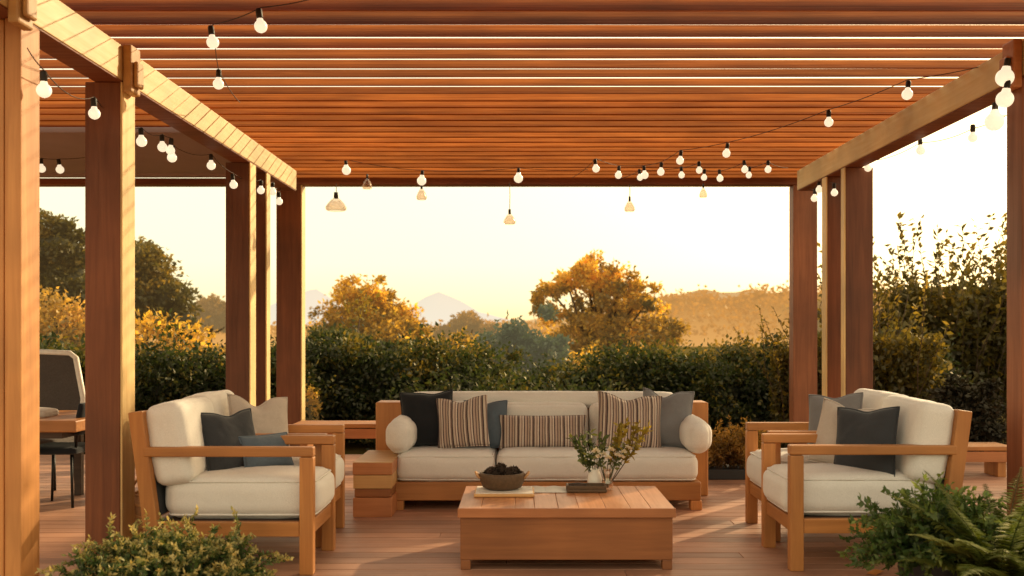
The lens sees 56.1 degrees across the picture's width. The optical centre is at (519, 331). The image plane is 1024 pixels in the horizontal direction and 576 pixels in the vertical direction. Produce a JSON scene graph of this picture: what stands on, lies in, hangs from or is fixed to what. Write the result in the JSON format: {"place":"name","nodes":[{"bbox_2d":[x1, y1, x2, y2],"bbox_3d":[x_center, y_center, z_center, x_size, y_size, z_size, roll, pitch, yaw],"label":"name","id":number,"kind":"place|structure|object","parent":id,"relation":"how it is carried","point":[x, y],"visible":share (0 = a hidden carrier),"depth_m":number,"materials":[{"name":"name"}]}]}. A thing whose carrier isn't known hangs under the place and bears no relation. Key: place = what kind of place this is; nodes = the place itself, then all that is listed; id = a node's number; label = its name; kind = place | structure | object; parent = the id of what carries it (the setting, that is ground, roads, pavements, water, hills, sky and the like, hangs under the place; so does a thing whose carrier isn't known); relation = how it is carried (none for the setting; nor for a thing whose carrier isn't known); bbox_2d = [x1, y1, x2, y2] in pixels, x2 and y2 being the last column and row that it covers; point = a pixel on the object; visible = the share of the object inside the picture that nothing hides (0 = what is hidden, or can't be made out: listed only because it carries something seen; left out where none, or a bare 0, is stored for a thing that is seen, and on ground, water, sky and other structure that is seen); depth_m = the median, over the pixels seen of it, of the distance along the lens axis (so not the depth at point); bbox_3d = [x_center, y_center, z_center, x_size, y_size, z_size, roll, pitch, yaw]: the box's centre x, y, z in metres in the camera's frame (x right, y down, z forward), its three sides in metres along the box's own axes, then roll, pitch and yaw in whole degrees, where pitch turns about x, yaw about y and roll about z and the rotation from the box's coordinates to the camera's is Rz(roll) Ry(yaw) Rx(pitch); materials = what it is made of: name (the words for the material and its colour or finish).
{"place":"outdoors","nodes":[
{"label":"outdoors","id":0,"kind":"place"},
{"bbox_2d":[270,289,510,326],"bbox_3d":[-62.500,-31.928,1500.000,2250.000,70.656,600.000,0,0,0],"label":"mountain","id":1,"kind":"structure","parent":0,"point":[436,306],"depth_m":1340.08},
{"bbox_2d":[39,37,1023,320],"label":"sky","id":2,"kind":"structure","parent":0,"point":[463,244],"materials":[{"name":"white"}]},
{"bbox_2d":[135,290,950,346],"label":"hill","id":3,"kind":"structure","parent":0,"point":[697,340],"depth_m":194.90,"materials":[{"name":"green plant"}]},
{"bbox_2d":[137,288,965,330],"bbox_3d":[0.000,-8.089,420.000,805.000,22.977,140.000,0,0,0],"label":"hill","id":4,"kind":"structure","parent":0,"point":[732,294],"depth_m":406.14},
{"bbox_2d":[149,346,1006,453],"bbox_3d":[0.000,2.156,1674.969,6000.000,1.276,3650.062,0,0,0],"label":"ground","id":5,"kind":"structure","parent":0,"point":[357,448],"depth_m":13.34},
{"bbox_2d":[39,208,84,325],"bbox_3d":[-10.906,-0.491,21.916,3.030,4.707,2.892,0,0,-26],"label":"dark tree","id":6,"kind":"object","parent":5,"relation":"on","point":[61,254],"visible":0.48,"depth_m":21.63,"materials":[{"name":"green plant"}]},
{"bbox_2d":[39,282,84,352],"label":"golden shrub","id":7,"kind":"object","parent":5,"relation":"on","point":[66,324],"visible":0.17,"depth_m":16.62,"materials":[{"name":"yellow plant"}]},
{"bbox_2d":[39,326,145,453],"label":"hedge shrub","id":8,"kind":"object","parent":5,"relation":"on","point":[55,344],"visible":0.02,"depth_m":12.39,"materials":[{"name":"green plant"}]},
{"bbox_2d":[81,236,204,348],"bbox_3d":[-12.333,-0.396,30.025,4.187,5.389,4.393,0,0,39],"label":"brown tree","id":9,"kind":"object","parent":5,"relation":"on","point":[158,287],"visible":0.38,"depth_m":29.58,"materials":[{"name":"green plant"}]},
{"bbox_2d":[82,308,225,411],"bbox_3d":[-4.643,0.844,12.781,2.893,2.337,2.324,0,0,11],"label":"hedge shrub","id":10,"kind":"object","parent":5,"relation":"on","point":[161,377],"visible":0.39,"depth_m":12.35,"materials":[{"name":"green plant"}]},
{"bbox_2d":[135,306,225,361],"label":"golden shrub","id":11,"kind":"object","parent":5,"relation":"on","point":[150,320],"visible":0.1,"depth_m":16.24,"materials":[{"name":"yellow plant"}]},
{"bbox_2d":[176,342,225,371],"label":"orange shrub","id":12,"kind":"object","parent":5,"relation":"on","point":[223,350],"visible":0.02,"depth_m":15.38,"materials":[{"name":"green plant"}]},
{"bbox_2d":[192,292,225,348],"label":"misty tree","id":13,"kind":"object","parent":5,"relation":"on","point":[214,307],"visible":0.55,"depth_m":59.44,"materials":[{"name":"green plant"}]},
{"bbox_2d":[188,334,344,445],"bbox_3d":[-3.308,0.900,12.555,2.020,1.808,2.280,0,0,0],"label":"hedge shrub","id":14,"kind":"object","parent":5,"relation":"on","point":[311,377],"visible":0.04,"depth_m":12.32,"materials":[{"name":"green plant"}]},
{"bbox_2d":[305,379,323,420],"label":"golden shrub","id":15,"kind":"object","parent":5,"relation":"on","point":[312,409],"visible":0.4,"depth_m":12.18,"materials":[{"name":"yellow plant"}]},
{"bbox_2d":[270,290,438,445],"bbox_3d":[-2.477,0.630,13.381,2.759,2.472,2.289,0,0,20],"label":"hedge shrub","id":16,"kind":"object","parent":5,"relation":"on","point":[358,385],"visible":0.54,"depth_m":13.02,"materials":[{"name":"green plant"}]},
{"bbox_2d":[305,322,415,368],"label":"shrub","id":17,"kind":"object","parent":5,"relation":"on","point":[389,344],"visible":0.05,"depth_m":23.79,"materials":[{"name":"green plant"}]},
{"bbox_2d":[306,273,436,346],"bbox_3d":[-5.876,0.219,37.868,5.491,5.116,4.961,0,0,22],"label":"golden tree","id":18,"kind":"object","parent":5,"relation":"on","point":[386,322],"visible":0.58,"depth_m":37.50,"materials":[{"name":"yellow plant"}]},
{"bbox_2d":[367,321,542,443],"bbox_3d":[-1.008,0.856,13.678,2.621,2.026,2.547,0,0,40],"label":"hedge shrub","id":19,"kind":"object","parent":5,"relation":"on","point":[461,358],"visible":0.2,"depth_m":13.39,"materials":[{"name":"green plant"}]},
{"bbox_2d":[420,323,505,363],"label":"golden shrub","id":20,"kind":"object","parent":5,"relation":"on","point":[468,338],"visible":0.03,"depth_m":16.71,"materials":[{"name":"yellow plant"}]},
{"bbox_2d":[431,310,499,343],"bbox_3d":[-2.083,0.944,37.062,2.902,3.617,1.872,0,0,0],"label":"tree","id":21,"kind":"object","parent":5,"relation":"on","point":[470,320],"visible":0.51,"depth_m":36.67,"materials":[{"name":"green plant"}]},
{"bbox_2d":[360,341,641,449],"bbox_3d":[-0.182,1.067,12.401,3.846,1.909,2.264,0,0,0],"label":"hedge shrub","id":22,"kind":"object","parent":5,"relation":"on","point":[448,384],"visible":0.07,"depth_m":12.33,"materials":[{"name":"green plant"}]},
{"bbox_2d":[473,298,573,379],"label":"round shrub","id":23,"kind":"object","parent":5,"relation":"on","point":[519,336],"visible":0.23,"depth_m":17.54,"materials":[{"name":"green plant"}]},
{"bbox_2d":[138,280,944,340],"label":"distant wood","id":24,"kind":"object","parent":5,"relation":"on","point":[720,302],"visible":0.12,"depth_m":205.55,"materials":[{"name":"plant"}]},
{"bbox_2d":[469,349,628,390],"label":"hedge shrub","id":25,"kind":"object","parent":5,"relation":"on","point":[569,371],"visible":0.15,"depth_m":13.32,"materials":[{"name":"green plant"}]},
{"bbox_2d":[529,248,691,355],"bbox_3d":[3.367,-0.190,35.790,6.158,5.937,4.391,0,0,0],"label":"golden tree","id":26,"kind":"object","parent":5,"relation":"on","point":[589,323],"visible":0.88,"depth_m":35.64,"materials":[{"name":"yellow plant"}]},
{"bbox_2d":[565,342,685,370],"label":"golden shrub","id":27,"kind":"object","parent":5,"relation":"on","point":[581,354],"visible":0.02,"depth_m":18.00,"materials":[{"name":"yellow plant"}]},
{"bbox_2d":[566,333,725,392],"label":"hedge shrub","id":28,"kind":"object","parent":5,"relation":"on","point":[634,370],"visible":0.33,"depth_m":13.49,"materials":[{"name":"green plant"}]},
{"bbox_2d":[650,334,773,440],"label":"hedge shrub","id":29,"kind":"object","parent":5,"relation":"on","point":[735,397],"visible":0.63,"depth_m":13.09,"materials":[{"name":"green plant"}]},
{"bbox_2d":[700,329,787,363],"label":"golden shrub","id":30,"kind":"object","parent":5,"relation":"on","point":[739,340],"depth_m":18.13,"materials":[{"name":"yellow plant"}]},
{"bbox_2d":[739,324,821,417],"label":"hedge shrub","id":31,"kind":"object","parent":5,"relation":"on","point":[759,355],"visible":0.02,"depth_m":13.59,"materials":[{"name":"green plant"}]},
{"bbox_2d":[733,299,875,447],"bbox_3d":[3.597,0.465,12.034,1.582,2.036,1.022,0,0,32],"label":"twiggy shrub","id":32,"kind":"object","parent":5,"relation":"on","point":[779,382],"visible":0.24,"depth_m":12.09,"materials":[{"name":"green plant"}]},
{"bbox_2d":[782,293,884,336],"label":"misty tree","id":33,"kind":"object","parent":5,"relation":"on","point":[818,306],"visible":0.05,"depth_m":54.24,"materials":[{"name":"green plant"}]},
{"bbox_2d":[771,272,953,401],"bbox_3d":[4.232,0.352,11.918,2.400,2.264,1.491,0,0,0],"label":"twiggy shrub","id":34,"kind":"object","parent":5,"relation":"on","point":[908,350],"visible":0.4,"depth_m":11.76,"materials":[{"name":"green plant"}]},
{"bbox_2d":[817,211,1006,422],"bbox_3d":[7.044,-0.279,16.057,4.822,3.628,2.891,0,0,14],"label":"twiggy shrub","id":35,"kind":"object","parent":5,"relation":"on","point":[977,355],"visible":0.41,"depth_m":15.58,"materials":[{"name":"green plant"}]},
{"bbox_2d":[873,322,982,388],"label":"hedge shrub","id":36,"kind":"object","parent":5,"relation":"on","point":[951,359],"visible":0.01,"depth_m":13.71,"materials":[{"name":"green plant"}]},
{"bbox_2d":[921,245,1006,416],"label":"twiggy shrub","id":37,"kind":"object","parent":5,"relation":"on","point":[975,277],"visible":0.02,"depth_m":16.19,"materials":[{"name":"green plant"}]},
{"bbox_2d":[922,368,1006,444],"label":"evergreen shrub","id":38,"kind":"object","parent":5,"relation":"on","point":[978,402],"visible":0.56,"depth_m":10.67,"materials":[{"name":"green plant"}]},
{"bbox_2d":[984,226,1006,282],"bbox_3d":[10.964,-0.865,20.016,2.360,4.978,2.608,0,0,-38],"label":"copper tree","id":39,"kind":"object","parent":5,"relation":"on","point":[1005,254],"visible":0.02,"depth_m":20.29,"materials":[{"name":"brown plant"}]},
{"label":"deck base","id":40,"kind":"structure","parent":5,"relation":"on","visible":0},
{"bbox_2d":[34,504,293,575],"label":"juniper","id":41,"kind":"object","parent":40,"relation":"on","point":[164,552],"visible":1,"depth_m":4.70,"materials":[{"name":"green plant"}]},
{"bbox_2d":[39,454,1006,575],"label":"deck","id":42,"kind":"structure","parent":40,"relation":"on","point":[717,535],"depth_m":6.33,"materials":[{"name":"brown wood"}]},
{"bbox_2d":[39,349,84,490],"bbox_3d":[-4.361,0.782,8.729,0.642,1.239,0.665,0,0,0],"label":"dining chair","id":43,"kind":"object","parent":42,"relation":"on","point":[61,384],"visible":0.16,"depth_m":8.95,"materials":[{"name":"grey fabric"}]},
{"bbox_2d":[39,410,84,494],"bbox_3d":[-4.350,1.040,7.850,1.900,0.720,1.000,0,0,0],"label":"dining table","id":44,"kind":"object","parent":42,"relation":"on","point":[62,424],"visible":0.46,"depth_m":7.48,"materials":[{"name":"brown wood"}]},
{"bbox_2d":[39,407,58,417],"bbox_3d":[-3.982,0.657,7.751,0.431,0.096,0.266,0,0,0],"label":"folded cloth","id":45,"kind":"object","parent":44,"relation":"on","point":[46,412],"visible":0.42,"depth_m":7.70,"materials":[{"name":"beige fabric"}]},
{"bbox_2d":[39,402,84,507],"bbox_3d":[-3.692,0.980,7.802,0.482,0.841,0.427,0,0,0],"label":"dining chair","id":46,"kind":"object","parent":42,"relation":"on","point":[53,449],"visible":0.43,"depth_m":7.64,"materials":[{"name":"black metal"}]},
{"bbox_2d":[128,397,335,574],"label":"armchair","id":47,"kind":"object","parent":42,"relation":"on","point":[177,479],"visible":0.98,"depth_m":5.59,"materials":[{"name":"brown wood"}]},
{"bbox_2d":[201,408,255,470],"bbox_3d":[-1.799,0.685,5.968,0.156,0.410,0.430,-19,-10,31],"label":"throw pillow","id":48,"kind":"object","parent":47,"relation":"on","point":[219,430],"visible":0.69,"depth_m":5.87,"materials":[{"name":"fabric"}]},
{"bbox_2d":[238,432,293,466],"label":"throw pillow","id":49,"kind":"object","parent":47,"relation":"on","point":[275,439],"visible":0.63,"depth_m":6.01,"materials":[{"name":"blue fabric"}]},
{"bbox_2d":[183,390,344,547],"bbox_3d":[-1.776,0.906,6.570,1.100,0.998,0.687,0,0,0],"label":"armchair","id":50,"kind":"object","parent":42,"relation":"on","point":[218,400],"visible":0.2,"depth_m":6.76,"materials":[{"name":"brown wood"}]},
{"bbox_2d":[227,393,289,445],"bbox_3d":[-1.791,0.646,6.600,0.154,0.430,0.490,-18,-17,39],"label":"throw pillow","id":51,"kind":"object","parent":50,"relation":"on","point":[270,415],"visible":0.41,"depth_m":6.59,"materials":[{"name":"grey fabric"}]},
{"bbox_2d":[294,421,375,445],"bbox_3d":[-1.775,1.165,9.900,1.050,0.470,0.380,0,0,0],"label":"bench","id":52,"kind":"object","parent":42,"relation":"on","point":[360,433],"visible":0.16,"depth_m":9.72,"materials":[{"name":"brown wood"}]},
{"bbox_2d":[353,450,397,516],"bbox_3d":[-1.115,1.192,7.630,0.300,0.415,0.760,0,0,0],"label":"side table","id":53,"kind":"object","parent":42,"relation":"on","point":[375,478],"visible":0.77,"depth_m":7.25,"materials":[{"name":"brown wood"}]},
{"bbox_2d":[0,0,1023,575],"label":"pergola","id":54,"kind":"object","parent":42,"relation":"on","point":[288,140],"visible":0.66,"depth_m":6.87,"materials":[{"name":"brown wood"}]},
{"bbox_2d":[39,157,84,173],"bbox_3d":[-4.512,-1.609,9.247,0.744,0.181,0.111,0,0,15],"label":"string light","id":55,"kind":"object","parent":54,"relation":"hanging from","point":[59,168],"visible":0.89,"depth_m":9.20,"materials":[{"name":"white glass"}]},
{"bbox_2d":[27,48,282,204],"bbox_3d":[-2.630,-1.418,7.657,0.408,0.473,5.887,0,0,-1],"label":"string light","id":56,"kind":"object","parent":54,"relation":"hanging from","point":[43,89],"visible":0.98,"depth_m":7.40,"materials":[{"name":"white glass"}]},
{"bbox_2d":[206,0,307,101],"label":"string light","id":57,"kind":"object","parent":54,"relation":"hanging from","point":[260,26],"visible":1,"depth_m":5.47,"materials":[{"name":"white glass"}]},
{"bbox_2d":[325,185,337,210],"bbox_3d":[-2.068,-1.515,10.790,0.240,0.311,0.240,0,0,0],"label":"pendant lamp","id":58,"kind":"object","parent":54,"relation":"hanging from","point":[336,195],"visible":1,"depth_m":10.77,"materials":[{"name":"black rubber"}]},
{"bbox_2d":[325,160,587,184],"bbox_3d":[-0.721,-1.743,10.482,2.911,0.264,0.289,0,0,-4],"label":"string light","id":59,"kind":"object","parent":54,"relation":"hanging from","point":[421,179],"visible":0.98,"depth_m":10.48,"materials":[{"name":"white glass"}]},
{"bbox_2d":[508,183,510,213],"bbox_3d":[-0.117,-1.444,10.790,0.140,0.470,0.140,0,0,0],"label":"lamp cord","id":60,"kind":"object","parent":54,"relation":"hanging from","point":[509,210],"visible":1,"depth_m":10.79,"materials":[{"name":"black rubber"}]},
{"bbox_2d":[620,160,784,181],"bbox_3d":[1.875,-1.704,10.364,1.918,0.158,0.797,0,0,20],"label":"string light","id":61,"kind":"object","parent":54,"relation":"hanging from","point":[744,169],"visible":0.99,"depth_m":10.26,"materials":[{"name":"white glass"}]},
{"bbox_2d":[572,67,977,178],"bbox_3d":[1.717,-1.692,8.532,0.804,0.196,5.103,0,0,-27],"label":"string light","id":62,"kind":"object","parent":54,"relation":"hanging from","point":[907,93],"visible":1,"depth_m":8.90,"materials":[{"name":"white glass"}]},
{"bbox_2d":[809,181,839,201],"bbox_3d":[3.107,-1.466,9.900,0.092,0.245,1.201,0,0,0],"label":"string light","id":63,"kind":"object","parent":54,"relation":"hanging from","point":[818,189],"visible":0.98,"depth_m":9.98,"materials":[{"name":"white glass"}]},
{"bbox_2d":[864,116,1004,171],"bbox_3d":[3.293,-1.513,7.950,0.092,0.259,2.703,0,0,-1],"label":"string light","id":64,"kind":"object","parent":54,"relation":"hanging from","point":[972,137],"visible":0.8,"depth_m":7.86,"materials":[{"name":"white glass"}]},
{"bbox_2d":[984,58,1014,130],"bbox_3d":[3.063,-1.444,6.151,0.163,0.466,1.073,0,0,26],"label":"string light","id":65,"kind":"object","parent":54,"relation":"hanging from","point":[994,120],"visible":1,"depth_m":5.70,"materials":[{"name":"white glass"}]},
{"bbox_2d":[376,391,711,509],"bbox_3d":[0.188,0.956,7.988,2.840,0.888,0.944,0,0,0],"label":"sofa","id":66,"kind":"object","parent":42,"relation":"on","point":[430,472],"visible":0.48,"depth_m":7.57,"materials":[{"name":"beige fabric"}]},
{"bbox_2d":[399,389,452,446],"bbox_3d":[-0.770,0.721,7.989,0.450,0.470,0.178,-3,-14,-7],"label":"throw pillow","id":67,"kind":"object","parent":66,"relation":"on","point":[419,410],"visible":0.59,"depth_m":7.93,"materials":[{"name":"black fabric"}]},
{"bbox_2d":[436,395,489,447],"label":"throw pillow","id":68,"kind":"object","parent":66,"relation":"on","point":[463,424],"visible":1,"depth_m":7.82,"materials":[{"name":"fabric"}]},
{"bbox_2d":[464,400,507,447],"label":"throw pillow","id":69,"kind":"object","parent":66,"relation":"on","point":[495,409],"visible":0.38,"depth_m":7.96,"materials":[{"name":"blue fabric"}]},
{"bbox_2d":[499,415,586,448],"bbox_3d":[0.188,0.825,7.938,0.728,0.281,0.162,0,-12,0],"label":"throw pillow","id":70,"kind":"object","parent":66,"relation":"on","point":[533,431],"visible":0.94,"depth_m":7.89,"materials":[{"name":"fabric"}]},
{"bbox_2d":[596,391,661,447],"bbox_3d":[0.899,0.730,7.888,0.549,0.460,0.165,5,-16,-7],"label":"throw pillow","id":71,"kind":"object","parent":66,"relation":"on","point":[618,410],"visible":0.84,"depth_m":7.84,"materials":[{"name":"fabric"}]},
{"bbox_2d":[643,388,694,449],"bbox_3d":[1.219,0.721,7.999,0.430,0.490,0.169,4,-11,13],"label":"throw pillow","id":72,"kind":"object","parent":66,"relation":"on","point":[676,409],"visible":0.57,"depth_m":7.93,"materials":[{"name":"grey fabric"}]},
{"bbox_2d":[458,486,675,569],"bbox_3d":[0.274,1.217,6.041,1.279,0.366,0.838,0,0,0],"label":"coffee table","id":73,"kind":"object","parent":42,"relation":"on","point":[624,523],"visible":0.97,"depth_m":5.65,"materials":[{"name":"brown wood"}]},
{"bbox_2d":[474,486,533,496],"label":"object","id":74,"kind":"object","parent":73,"relation":"on","point":[522,491],"visible":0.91,"depth_m":6.04,"materials":[{"name":"paper"}]},
{"bbox_2d":[474,471,529,490],"bbox_3d":[-0.115,0.954,6.200,0.295,0.113,0.295,0,0,45],"label":"bowl","id":75,"kind":"object","parent":74,"relation":"on","point":[501,482],"visible":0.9,"depth_m":6.08,"materials":[{"name":"wood"}]},
{"bbox_2d":[486,466,501,474],"bbox_3d":[-0.169,0.910,6.179,0.093,0.089,0.090,35,-2,-18],"label":"pine cone","id":76,"kind":"object","parent":75,"relation":"in","point":[492,470],"visible":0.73,"depth_m":6.17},
{"bbox_2d":[495,462,506,473],"bbox_3d":[-0.117,0.887,6.199,0.091,0.094,0.092,-44,8,10],"label":"pine cone","id":77,"kind":"object","parent":75,"relation":"in","point":[500,466],"visible":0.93,"depth_m":6.18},
{"bbox_2d":[502,466,516,474],"bbox_3d":[-0.067,0.907,6.170,0.096,0.090,0.088,-36,-17,-8],"label":"pine cone","id":78,"kind":"object","parent":75,"relation":"in","point":[510,470],"visible":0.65,"depth_m":6.16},
{"bbox_2d":[513,465,520,473],"bbox_3d":[-0.037,0.915,6.237,0.088,0.088,0.090,33,35,23],"label":"pine cone","id":79,"kind":"object","parent":75,"relation":"in","point":[517,469],"visible":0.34,"depth_m":6.23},
{"bbox_2d":[532,486,566,492],"bbox_3d":[0.165,1.028,6.280,0.280,0.012,0.200,0,0,0],"label":"magazine","id":80,"kind":"object","parent":73,"relation":"on","point":[550,489],"visible":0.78,"depth_m":6.24,"materials":[{"name":"paper"}]},
{"bbox_2d":[566,482,606,492],"bbox_3d":[0.430,1.007,6.235,0.260,0.055,0.130,0,0,0],"label":"tray","id":81,"kind":"object","parent":73,"relation":"on","point":[577,487],"visible":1,"depth_m":6.17,"materials":[{"name":"brown wood"}]},
{"bbox_2d":[567,429,610,482],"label":"potted leafy plant","id":82,"kind":"object","parent":73,"relation":"on","point":[594,475],"visible":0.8,"depth_m":6.36,"materials":[{"name":"plant"}]},
{"bbox_2d":[592,417,653,487],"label":"leafy branches","id":83,"kind":"object","parent":73,"relation":"on","point":[616,456],"visible":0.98,"depth_m":6.29,"materials":[{"name":"green plant"}]},
{"bbox_2d":[708,415,783,479],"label":"dry shrub","id":84,"kind":"object","parent":42,"relation":"on","point":[732,456],"visible":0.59,"depth_m":9.11,"materials":[{"name":"orange plant"}]},
{"bbox_2d":[745,388,908,541],"bbox_3d":[2.176,0.905,6.740,1.100,0.999,0.687,0,0,0],"label":"armchair","id":85,"kind":"object","parent":42,"relation":"on","point":[873,399],"visible":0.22,"depth_m":6.90,"materials":[{"name":"teak wood"},{"name":"cream cushion fabric"}]},
{"bbox_2d":[807,392,863,443],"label":"throw pillow","id":86,"kind":"object","parent":85,"relation":"on","point":[854,400],"visible":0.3,"depth_m":6.75,"materials":[{"name":"grey fabric"}]},
{"bbox_2d":[761,395,971,570],"bbox_3d":[2.098,0.904,5.950,1.096,1.002,0.687,0,0,0],"label":"armchair","id":87,"kind":"object","parent":42,"relation":"on","point":[799,498],"visible":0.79,"depth_m":5.68,"materials":[{"name":"teak"},{"name":"cream cloth"}]},
{"bbox_2d":[808,398,876,462],"bbox_3d":[2.069,0.665,6.140,0.142,0.430,0.410,19,-4,-41],"label":"throw pillow","id":88,"kind":"object","parent":87,"relation":"on","point":[826,432],"visible":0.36,"depth_m":6.18,"materials":[{"name":"beige fabric"}]},
{"bbox_2d":[833,406,899,476],"bbox_3d":[2.130,0.671,5.921,0.162,0.430,0.430,18,-15,-37],"label":"throw pillow","id":89,"kind":"object","parent":87,"relation":"on","point":[857,426],"visible":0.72,"depth_m":5.84,"materials":[{"name":"fabric"}]},
{"bbox_2d":[867,569,882,574],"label":"fallen leaf","id":90,"kind":"object","parent":42,"relation":"on","point":[874,572],"visible":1,"depth_m":5.57,"materials":[{"name":"orange plant"}]},
{"bbox_2d":[836,471,1023,575],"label":"potted bush","id":91,"kind":"object","parent":42,"relation":"on","point":[891,541],"visible":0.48,"depth_m":4.79,"materials":[{"name":"green plant"}]},
{"bbox_2d":[884,467,1023,575],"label":"fern","id":92,"kind":"object","parent":42,"relation":"on","point":[991,563],"visible":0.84,"depth_m":4.50,"materials":[{"name":"green plant"}]},
{"bbox_2d":[966,442,1006,476],"bbox_3d":[4.150,1.250,9.400,1.200,0.300,0.380,0,0,0],"label":"bench","id":93,"kind":"object","parent":42,"relation":"on","point":[992,456],"visible":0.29,"depth_m":9.22,"materials":[{"name":"brown wood"}]},
{"bbox_2d":[981,483,1023,530],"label":"fern","id":94,"kind":"object","parent":42,"relation":"on","point":[998,508],"visible":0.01,"depth_m":5.38,"materials":[{"name":"green plant"}]}
]}

